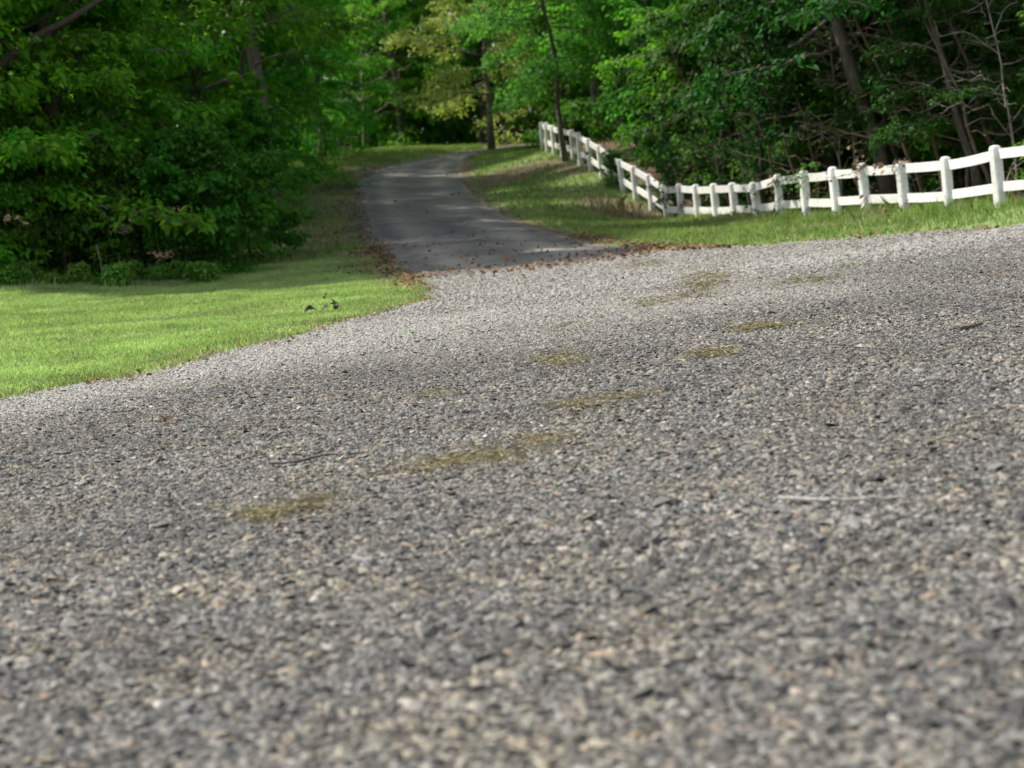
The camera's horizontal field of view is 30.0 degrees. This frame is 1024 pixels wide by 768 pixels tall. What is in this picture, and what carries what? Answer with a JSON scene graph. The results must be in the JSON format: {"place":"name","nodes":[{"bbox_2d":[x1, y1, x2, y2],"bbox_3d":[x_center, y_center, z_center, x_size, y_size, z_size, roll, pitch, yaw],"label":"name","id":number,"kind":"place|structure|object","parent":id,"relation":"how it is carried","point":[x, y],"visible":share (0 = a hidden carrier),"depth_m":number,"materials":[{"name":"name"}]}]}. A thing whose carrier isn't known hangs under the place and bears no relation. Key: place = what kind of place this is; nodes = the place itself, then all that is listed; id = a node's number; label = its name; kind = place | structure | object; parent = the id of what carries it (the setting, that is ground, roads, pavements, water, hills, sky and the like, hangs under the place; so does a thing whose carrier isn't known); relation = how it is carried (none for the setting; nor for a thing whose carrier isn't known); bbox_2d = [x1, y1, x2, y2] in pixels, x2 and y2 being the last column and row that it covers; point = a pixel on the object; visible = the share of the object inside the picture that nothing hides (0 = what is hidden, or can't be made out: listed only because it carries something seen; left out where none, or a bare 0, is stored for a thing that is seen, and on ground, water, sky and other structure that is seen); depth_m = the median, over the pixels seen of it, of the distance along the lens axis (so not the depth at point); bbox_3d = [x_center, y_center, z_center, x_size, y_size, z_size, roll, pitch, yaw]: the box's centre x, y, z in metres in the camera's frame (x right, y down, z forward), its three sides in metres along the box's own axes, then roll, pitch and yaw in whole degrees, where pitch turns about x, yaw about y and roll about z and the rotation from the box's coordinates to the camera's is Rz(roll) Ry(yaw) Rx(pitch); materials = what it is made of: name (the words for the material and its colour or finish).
{"place":"outdoors","nodes":[
{"label":"outdoors","id":0,"kind":"place"},
{"bbox_2d":[0,163,1023,767],"bbox_3d":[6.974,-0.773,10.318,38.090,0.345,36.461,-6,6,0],"label":"gravel road","id":1,"kind":"structure","parent":0,"point":[730,757],"depth_m":6.07,"materials":[{"name":"grey gravel"}]},
{"bbox_2d":[201,481,371,528],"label":"grass clump","id":2,"kind":"object","parent":1,"relation":"on","point":[284,508],"visible":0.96,"depth_m":7.23,"materials":[{"name":"plant"}]},
{"bbox_2d":[365,423,570,479],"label":"grass clump","id":3,"kind":"object","parent":1,"relation":"on","point":[461,458],"visible":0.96,"depth_m":8.04,"materials":[{"name":"plant"}]},
{"bbox_2d":[490,424,583,454],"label":"grass clump","id":4,"kind":"object","parent":1,"relation":"on","point":[539,437],"visible":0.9,"depth_m":8.43,"materials":[{"name":"plant"}]},
{"bbox_2d":[512,341,615,368],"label":"grass clump","id":5,"kind":"object","parent":1,"relation":"on","point":[556,358],"visible":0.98,"depth_m":12.21,"materials":[{"name":"plant"}]},
{"bbox_2d":[518,384,679,413],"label":"grass clump","id":6,"kind":"object","parent":1,"relation":"on","point":[604,398],"visible":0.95,"depth_m":9.66,"materials":[{"name":"plant"}]},
{"bbox_2d":[662,257,744,303],"bbox_3d":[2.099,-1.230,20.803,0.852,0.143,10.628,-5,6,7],"label":"grass clump","id":7,"kind":"object","parent":1,"relation":"on","point":[698,283],"visible":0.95,"depth_m":18.36,"materials":[{"name":"plant"}]},
{"bbox_2d":[777,495,903,501],"bbox_3d":[1.062,0.371,6.216,0.426,0.020,0.045,-3,7,28],"label":"stick","id":8,"kind":"object","parent":1,"relation":"on","point":[792,498],"visible":1,"depth_m":6.21,"materials":[{"name":"beige wood"}]},
{"bbox_2d":[0,140,1023,399],"bbox_3d":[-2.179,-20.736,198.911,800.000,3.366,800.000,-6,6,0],"label":"ground","id":9,"kind":"structure","parent":0,"point":[494,177],"depth_m":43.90,"materials":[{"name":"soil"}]},
{"bbox_2d":[0,106,49,266],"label":"shrub","id":10,"kind":"object","parent":9,"relation":"on","point":[18,192],"visible":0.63,"depth_m":29.02,"materials":[{"name":"green plant"}]},
{"bbox_2d":[0,158,72,273],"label":"shrub","id":11,"kind":"object","parent":9,"relation":"on","point":[12,224],"visible":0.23,"depth_m":29.98,"materials":[{"name":"green plant"}]},
{"bbox_2d":[0,0,103,266],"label":"broadleaf tree","id":12,"kind":"object","parent":9,"relation":"on","point":[5,60],"visible":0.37,"depth_m":29.09,"materials":[{"name":"green plant"}]},
{"bbox_2d":[0,7,112,268],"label":"tree","id":13,"kind":"object","parent":9,"relation":"on","point":[27,30],"visible":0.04,"depth_m":31.21,"materials":[{"name":"green plant"}]},
{"bbox_2d":[0,115,141,278],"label":"shrub","id":14,"kind":"object","parent":9,"relation":"on","point":[31,241],"visible":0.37,"depth_m":29.60,"materials":[{"name":"green plant"}]},
{"bbox_2d":[28,144,163,276],"bbox_3d":[-6.616,-2.580,30.437,1.954,2.500,2.209,-6,6,-1],"label":"shrub","id":15,"kind":"object","parent":9,"relation":"on","point":[148,257],"visible":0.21,"depth_m":30.25,"materials":[{"name":"green plant"}]},
{"bbox_2d":[0,0,205,139],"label":"forest tree","id":16,"kind":"object","parent":9,"relation":"on","point":[163,26],"visible":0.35,"depth_m":31.65,"materials":[{"name":"green plant"}]},
{"bbox_2d":[0,0,217,273],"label":"broadleaf tree","id":17,"kind":"object","parent":9,"relation":"on","point":[15,92],"visible":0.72,"depth_m":29.30,"materials":[{"name":"green plant"}]},
{"bbox_2d":[96,261,132,286],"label":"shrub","id":18,"kind":"object","parent":9,"relation":"on","point":[116,271],"visible":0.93,"depth_m":28.18,"materials":[{"name":"green plant"}]},
{"bbox_2d":[0,0,245,272],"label":"broadleaf tree","id":19,"kind":"object","parent":9,"relation":"on","point":[154,105],"visible":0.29,"depth_m":30.88,"materials":[{"name":"green plant"}]},
{"bbox_2d":[0,0,266,258],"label":"forest tree","id":20,"kind":"object","parent":9,"relation":"on","point":[222,23],"visible":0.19,"depth_m":33.86,"materials":[{"name":"green plant"}]},
{"bbox_2d":[0,12,267,145],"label":"forest tree","id":21,"kind":"object","parent":9,"relation":"on","point":[224,67],"visible":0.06,"depth_m":39.90,"materials":[{"name":"green plant"}]},
{"bbox_2d":[80,146,188,276],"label":"shrub","id":22,"kind":"object","parent":9,"relation":"on","point":[127,163],"visible":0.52,"depth_m":29.87,"materials":[{"name":"green plant"}]},
{"bbox_2d":[44,0,227,269],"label":"maple tree","id":23,"kind":"object","parent":9,"relation":"on","point":[159,72],"visible":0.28,"depth_m":31.17,"materials":[{"name":"green plant"}]},
{"bbox_2d":[64,4,225,183],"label":"maple tree","id":24,"kind":"object","parent":9,"relation":"on","point":[205,97],"visible":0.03,"depth_m":44.90,"materials":[{"name":"green plant"}]},
{"bbox_2d":[102,121,257,274],"bbox_3d":[-5.205,-2.733,30.365,2.525,2.857,2.233,-3,6,23],"label":"shrub","id":25,"kind":"object","parent":9,"relation":"on","point":[160,154],"visible":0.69,"depth_m":30.08,"materials":[{"name":"green plant"}]},
{"bbox_2d":[65,0,322,131],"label":"forest tree","id":26,"kind":"object","parent":9,"relation":"on","point":[281,78],"visible":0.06,"depth_m":42.27,"materials":[{"name":"green plant"}]},
{"bbox_2d":[176,260,216,283],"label":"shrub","id":27,"kind":"object","parent":9,"relation":"on","point":[199,272],"visible":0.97,"depth_m":28.82,"materials":[{"name":"green plant"}]},
{"bbox_2d":[141,123,280,274],"bbox_3d":[-4.763,-2.804,30.821,2.233,2.857,2.525,-5,6,10],"label":"shrub","id":28,"kind":"object","parent":9,"relation":"on","point":[253,215],"visible":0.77,"depth_m":30.48,"materials":[{"name":"green plant"}]},
{"bbox_2d":[63,0,359,120],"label":"forest tree","id":29,"kind":"object","parent":9,"relation":"on","point":[292,44],"visible":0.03,"depth_m":48.47,"materials":[{"name":"green plant"}]},
{"bbox_2d":[0,253,437,398],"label":"lawn grass","id":30,"kind":"structure","parent":9,"relation":"on","point":[105,311],"depth_m":21.43,"materials":[{"name":"green plant"}]},
{"bbox_2d":[56,0,381,235],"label":"forest tree","id":31,"kind":"object","parent":9,"relation":"on","point":[243,10],"visible":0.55,"depth_m":37.58,"materials":[{"name":"green plant"}]},
{"bbox_2d":[192,102,282,261],"bbox_3d":[-4.920,-3.255,32.743,1.822,3.060,1.904,-6,6,0],"label":"broadleaf tree","id":32,"kind":"object","parent":9,"relation":"on","point":[241,128],"visible":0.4,"depth_m":32.52,"materials":[{"name":"green plant"}]},
{"bbox_2d":[184,93,329,262],"bbox_3d":[-4.637,-3.318,33.172,2.652,3.392,2.998,-10,7,-34],"label":"shrub","id":33,"kind":"object","parent":9,"relation":"on","point":[257,122],"visible":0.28,"depth_m":33.04,"materials":[{"name":"green plant"}]},
{"bbox_2d":[209,70,313,250],"bbox_3d":[-4.780,-4.147,35.757,1.988,3.465,2.113,-4,6,20],"label":"broadleaf tree","id":34,"kind":"object","parent":9,"relation":"on","point":[240,88],"visible":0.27,"depth_m":35.56,"materials":[{"name":"green plant"}]},
{"bbox_2d":[148,0,379,124],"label":"forest tree","id":35,"kind":"object","parent":9,"relation":"on","point":[292,117],"visible":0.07,"depth_m":43.06,"materials":[{"name":"green plant"}]},
{"bbox_2d":[170,0,378,192],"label":"maple tree","id":36,"kind":"object","parent":9,"relation":"on","point":[294,60],"visible":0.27,"depth_m":51.59,"materials":[{"name":"green plant"}]},
{"bbox_2d":[210,0,338,217],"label":"maple tree","id":37,"kind":"object","parent":9,"relation":"on","point":[292,79],"visible":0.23,"depth_m":42.29,"materials":[{"name":"green plant"}]},
{"bbox_2d":[176,0,381,151],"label":"maple tree","id":38,"kind":"object","parent":9,"relation":"on","point":[338,51],"visible":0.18,"depth_m":59.94,"materials":[{"name":"green plant"}]},
{"bbox_2d":[271,1,409,161],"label":"maple tree","id":39,"kind":"object","parent":9,"relation":"on","point":[322,141],"visible":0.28,"depth_m":65.54,"materials":[{"name":"green plant"}]},
{"bbox_2d":[298,72,385,149],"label":"shrub","id":40,"kind":"object","parent":9,"relation":"on","point":[352,95],"visible":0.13,"depth_m":79.03,"materials":[{"name":"green plant"}]},
{"bbox_2d":[61,0,634,152],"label":"distant wood","id":41,"kind":"object","parent":9,"relation":"on","point":[581,130],"depth_m":88.87,"materials":[{"name":"green plant"}]},
{"bbox_2d":[323,0,441,147],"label":"maple tree","id":42,"kind":"object","parent":9,"relation":"on","point":[369,50],"visible":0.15,"depth_m":80.32,"materials":[{"name":"green plant"}]},
{"bbox_2d":[340,71,428,148],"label":"shrub","id":43,"kind":"object","parent":9,"relation":"on","point":[384,125],"visible":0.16,"depth_m":80.64,"materials":[{"name":"green plant"}]},
{"bbox_2d":[326,0,464,147],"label":"maple tree","id":44,"kind":"object","parent":9,"relation":"on","point":[384,68],"visible":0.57,"depth_m":78.46,"materials":[{"name":"green plant"}]},
{"bbox_2d":[367,57,462,145],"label":"shrub","id":45,"kind":"object","parent":9,"relation":"on","point":[430,136],"visible":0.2,"depth_m":81.38,"materials":[{"name":"green plant"}]},
{"bbox_2d":[405,71,486,144],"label":"shrub","id":46,"kind":"object","parent":9,"relation":"on","point":[460,126],"visible":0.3,"depth_m":81.67,"materials":[{"name":"green plant"}]},
{"bbox_2d":[388,0,516,143],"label":"forest tree","id":47,"kind":"object","parent":9,"relation":"on","point":[469,118],"visible":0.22,"depth_m":80.45,"materials":[{"name":"green plant"}]},
{"bbox_2d":[412,0,543,143],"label":"forest tree","id":48,"kind":"object","parent":9,"relation":"on","point":[422,64],"visible":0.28,"depth_m":79.21,"materials":[{"name":"green plant"}]},
{"bbox_2d":[379,0,593,149],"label":"flowering tree","id":49,"kind":"object","parent":9,"relation":"on","point":[448,98],"visible":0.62,"depth_m":71.18,"materials":[{"name":"plant"}]},
{"bbox_2d":[403,0,570,142],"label":"forest tree","id":50,"kind":"object","parent":9,"relation":"on","point":[513,131],"visible":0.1,"depth_m":79.57,"materials":[{"name":"green plant"}]},
{"bbox_2d":[355,143,641,276],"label":"lane","id":51,"kind":"structure","parent":9,"relation":"on","point":[413,223],"depth_m":38.00,"materials":[{"name":"grey asphalt"}]},
{"bbox_2d":[2,139,1022,397],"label":"fallen leaves","id":52,"kind":"object","parent":9,"relation":"on","point":[412,277],"visible":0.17,"depth_m":28.78,"materials":[{"name":"brown plant"}]},
{"bbox_2d":[460,0,606,140],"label":"forest tree","id":53,"kind":"object","parent":9,"relation":"on","point":[594,92],"visible":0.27,"depth_m":65.13,"materials":[{"name":"green plant"}]},
{"bbox_2d":[444,0,644,161],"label":"lacy tree","id":54,"kind":"object","parent":9,"relation":"on","point":[539,67],"visible":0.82,"depth_m":52.42,"materials":[{"name":"green plant"}]},
{"bbox_2d":[488,13,618,149],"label":"shrub","id":55,"kind":"object","parent":9,"relation":"on","point":[547,117],"visible":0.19,"depth_m":67.28,"materials":[{"name":"green plant"}]},
{"bbox_2d":[501,0,636,138],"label":"maple tree","id":56,"kind":"object","parent":9,"relation":"on","point":[545,48],"visible":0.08,"depth_m":58.41,"materials":[{"name":"green plant"}]},
{"bbox_2d":[552,15,632,143],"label":"shrub","id":57,"kind":"object","parent":9,"relation":"on","point":[585,108],"visible":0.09,"depth_m":61.27,"materials":[{"name":"green plant"}]},
{"bbox_2d":[557,0,660,92],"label":"lacy tree","id":58,"kind":"object","parent":9,"relation":"on","point":[607,57],"visible":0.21,"depth_m":53.34,"materials":[{"name":"green plant"}]},
{"bbox_2d":[197,139,1023,289],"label":"verge grass","id":59,"kind":"structure","parent":9,"relation":"on","point":[817,218],"depth_m":34.46,"materials":[{"name":"green plant"}]},
{"bbox_2d":[596,149,630,187],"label":"shrub","id":60,"kind":"object","parent":9,"relation":"on","point":[610,156],"visible":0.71,"depth_m":46.82,"materials":[{"name":"green plant"}]},
{"bbox_2d":[591,16,639,142],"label":"shrub","id":61,"kind":"object","parent":9,"relation":"on","point":[612,93],"visible":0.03,"depth_m":56.05,"materials":[{"name":"green plant"}]},
{"bbox_2d":[603,33,656,152],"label":"shrub","id":62,"kind":"object","parent":9,"relation":"on","point":[623,51],"visible":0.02,"depth_m":51.91,"materials":[{"name":"green plant"}]},
{"bbox_2d":[558,0,710,130],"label":"maple tree","id":63,"kind":"object","parent":9,"relation":"on","point":[578,45],"visible":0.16,"depth_m":52.27,"materials":[{"name":"green plant"}]},
{"bbox_2d":[611,0,690,172],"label":"cedar tree","id":64,"kind":"object","parent":9,"relation":"on","point":[645,4],"visible":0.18,"depth_m":48.30,"materials":[{"name":"green plant"}]},
{"bbox_2d":[602,25,731,195],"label":"shrub","id":65,"kind":"object","parent":9,"relation":"on","point":[656,84],"visible":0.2,"depth_m":46.45,"materials":[{"name":"green plant"}]},
{"bbox_2d":[643,132,700,219],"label":"cedar tree","id":66,"kind":"object","parent":9,"relation":"on","point":[666,139],"visible":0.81,"depth_m":41.96,"materials":[{"name":"green plant"}]},
{"bbox_2d":[605,0,761,136],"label":"maple tree","id":67,"kind":"object","parent":9,"relation":"on","point":[664,3],"visible":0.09,"depth_m":48.23,"materials":[{"name":"green plant"}]},
{"bbox_2d":[626,30,773,206],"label":"shrub","id":68,"kind":"object","parent":9,"relation":"on","point":[688,68],"visible":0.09,"depth_m":45.07,"materials":[{"name":"green plant"}]},
{"bbox_2d":[591,0,816,129],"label":"maple tree","id":69,"kind":"object","parent":9,"relation":"on","point":[633,34],"visible":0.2,"depth_m":45.38,"materials":[{"name":"green plant"}]},
{"bbox_2d":[661,39,758,206],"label":"shrub","id":70,"kind":"object","parent":9,"relation":"on","point":[722,132],"visible":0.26,"depth_m":41.53,"materials":[{"name":"green plant"}]},
{"bbox_2d":[657,34,765,206],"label":"bare sapling","id":71,"kind":"object","parent":9,"relation":"on","point":[716,158],"visible":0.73,"depth_m":40.44,"materials":[{"name":"brown wood"}]},
{"bbox_2d":[625,3,815,196],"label":"forest tree","id":72,"kind":"object","parent":9,"relation":"on","point":[674,43],"visible":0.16,"depth_m":43.48,"materials":[{"name":"green plant"}]},
{"bbox_2d":[675,14,771,204],"bbox_3d":[4.558,-5.383,39.623,2.084,4.515,1.983,-2,7,33],"label":"sapling","id":73,"kind":"object","parent":9,"relation":"on","point":[719,59],"visible":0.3,"depth_m":39.41,"materials":[{"name":"green plant"}]},
{"bbox_2d":[668,51,779,206],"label":"shrub","id":74,"kind":"object","parent":9,"relation":"on","point":[687,137],"visible":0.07,"depth_m":42.67,"materials":[{"name":"green plant"}]},
{"bbox_2d":[709,68,812,214],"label":"shrub","id":75,"kind":"object","parent":9,"relation":"on","point":[761,167],"visible":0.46,"depth_m":38.12,"materials":[{"name":"green plant"}]},
{"bbox_2d":[710,2,836,185],"bbox_3d":[5.169,-5.491,36.839,2.492,5.068,1.878,-2,7,35],"label":"bare sapling","id":76,"kind":"object","parent":9,"relation":"on","point":[785,144],"visible":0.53,"depth_m":36.76,"materials":[{"name":"brown wood"}]},
{"bbox_2d":[702,47,845,208],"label":"shrub","id":77,"kind":"object","parent":9,"relation":"on","point":[732,172],"visible":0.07,"depth_m":40.41,"materials":[{"name":"green plant"}]},
{"bbox_2d":[539,122,1023,218],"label":"fence","id":78,"kind":"object","parent":9,"relation":"on","point":[999,186],"visible":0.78,"depth_m":32.69,"materials":[{"name":"white paint"}]},
{"bbox_2d":[641,0,922,199],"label":"forest tree","id":79,"kind":"object","parent":9,"relation":"on","point":[662,105],"visible":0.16,"depth_m":40.09,"materials":[{"name":"green plant"}]},
{"bbox_2d":[744,0,849,211],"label":"sapling","id":80,"kind":"object","parent":9,"relation":"on","point":[810,94],"visible":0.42,"depth_m":36.24,"materials":[{"name":"green plant"}]},
{"bbox_2d":[746,37,894,210],"bbox_3d":[6.359,-4.990,39.110,3.350,4.285,3.787,-8,6,-15],"label":"shrub","id":81,"kind":"object","parent":9,"relation":"on","point":[829,147],"visible":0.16,"depth_m":38.67,"materials":[{"name":"green plant"}]},
{"bbox_2d":[673,0,977,207],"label":"forest tree","id":82,"kind":"object","parent":9,"relation":"on","point":[732,5],"visible":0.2,"depth_m":36.63,"materials":[{"name":"green plant"}]},
{"bbox_2d":[754,19,913,208],"bbox_3d":[6.026,-4.967,35.425,2.777,4.009,1.946,-7,6,-9],"label":"bare sapling","id":83,"kind":"object","parent":9,"relation":"on","point":[839,139],"visible":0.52,"depth_m":35.38,"materials":[{"name":"brown plant"}]},
{"bbox_2d":[670,0,1003,204],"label":"leaning tree","id":84,"kind":"object","parent":9,"relation":"on","point":[833,12],"visible":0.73,"depth_m":34.04,"materials":[{"name":"green plant"}]},
{"bbox_2d":[775,58,926,210],"bbox_3d":[6.661,-4.693,37.875,3.156,3.571,2.792,-3,7,27],"label":"shrub","id":85,"kind":"object","parent":9,"relation":"on","point":[803,144],"visible":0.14,"depth_m":37.50,"materials":[{"name":"green plant"}]},
{"bbox_2d":[796,47,913,205],"bbox_3d":[6.169,-4.523,34.652,2.160,3.118,1.514,-7,6,-7],"label":"bare sapling","id":86,"kind":"object","parent":9,"relation":"on","point":[840,134],"visible":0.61,"depth_m":34.67,"materials":[{"name":"brown plant"}]},
{"bbox_2d":[740,0,981,191],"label":"forest tree","id":87,"kind":"object","parent":9,"relation":"on","point":[794,123],"visible":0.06,"depth_m":37.16,"materials":[{"name":"green plant"}]},
{"bbox_2d":[790,0,960,192],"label":"bare sapling","id":88,"kind":"object","parent":9,"relation":"on","point":[894,152],"visible":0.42,"depth_m":34.44,"materials":[{"name":"brown wood"}]},
{"bbox_2d":[804,3,951,192],"bbox_3d":[6.564,-5.503,33.254,2.623,5.334,1.977,-3,6,24],"label":"bare sapling","id":89,"kind":"object","parent":9,"relation":"on","point":[917,175],"visible":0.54,"depth_m":33.16,"materials":[{"name":"brown wood"}]},
{"bbox_2d":[830,28,996,207],"bbox_3d":[7.565,-4.790,35.872,3.471,3.928,3.071,-3,7,27],"label":"shrub","id":90,"kind":"object","parent":9,"relation":"on","point":[931,182],"visible":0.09,"depth_m":35.34,"materials":[{"name":"green plant"}]},
{"bbox_2d":[862,0,974,191],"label":"sapling","id":91,"kind":"object","parent":9,"relation":"on","point":[905,32],"visible":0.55,"depth_m":32.29,"materials":[{"name":"green plant"}]},
{"bbox_2d":[818,0,1023,179],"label":"forest tree","id":92,"kind":"object","parent":9,"relation":"on","point":[848,99],"visible":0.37,"depth_m":34.03,"materials":[{"name":"green plant"}]},
{"bbox_2d":[860,0,1023,199],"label":"leaning tree","id":93,"kind":"object","parent":9,"relation":"on","point":[889,133],"visible":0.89,"depth_m":31.02,"materials":[{"name":"green plant"}]},
{"bbox_2d":[867,21,1018,202],"bbox_3d":[8.310,-4.826,35.153,3.071,3.928,3.471,-10,7,-37],"label":"shrub","id":94,"kind":"object","parent":9,"relation":"on","point":[913,147],"visible":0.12,"depth_m":34.95,"materials":[{"name":"green plant"}]},
{"bbox_2d":[873,0,1022,196],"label":"bare sapling","id":95,"kind":"object","parent":9,"relation":"on","point":[983,167],"visible":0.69,"depth_m":30.80,"materials":[{"name":"brown wood"}]},
{"bbox_2d":[872,0,1023,193],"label":"bare sapling","id":96,"kind":"object","parent":9,"relation":"on","point":[987,137],"visible":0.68,"depth_m":31.59,"materials":[{"name":"brown wood"}]},
{"bbox_2d":[902,0,1023,199],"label":"shrub","id":97,"kind":"object","parent":9,"relation":"on","point":[984,147],"visible":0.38,"depth_m":32.45,"materials":[{"name":"green plant"}]},
{"bbox_2d":[924,0,1023,105],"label":"forest tree","id":98,"kind":"object","parent":9,"relation":"on","point":[976,18],"visible":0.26,"depth_m":32.22,"materials":[{"name":"green plant"}]},
{"bbox_2d":[931,0,1023,196],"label":"bare sapling","id":99,"kind":"object","parent":9,"relation":"on","point":[1010,122],"visible":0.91,"depth_m":29.90,"materials":[{"name":"brown plant"}]},
{"bbox_2d":[976,0,1023,39],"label":"forest tree","id":100,"kind":"object","parent":9,"relation":"on","point":[1010,16],"visible":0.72,"depth_m":31.34,"materials":[{"name":"green plant"}]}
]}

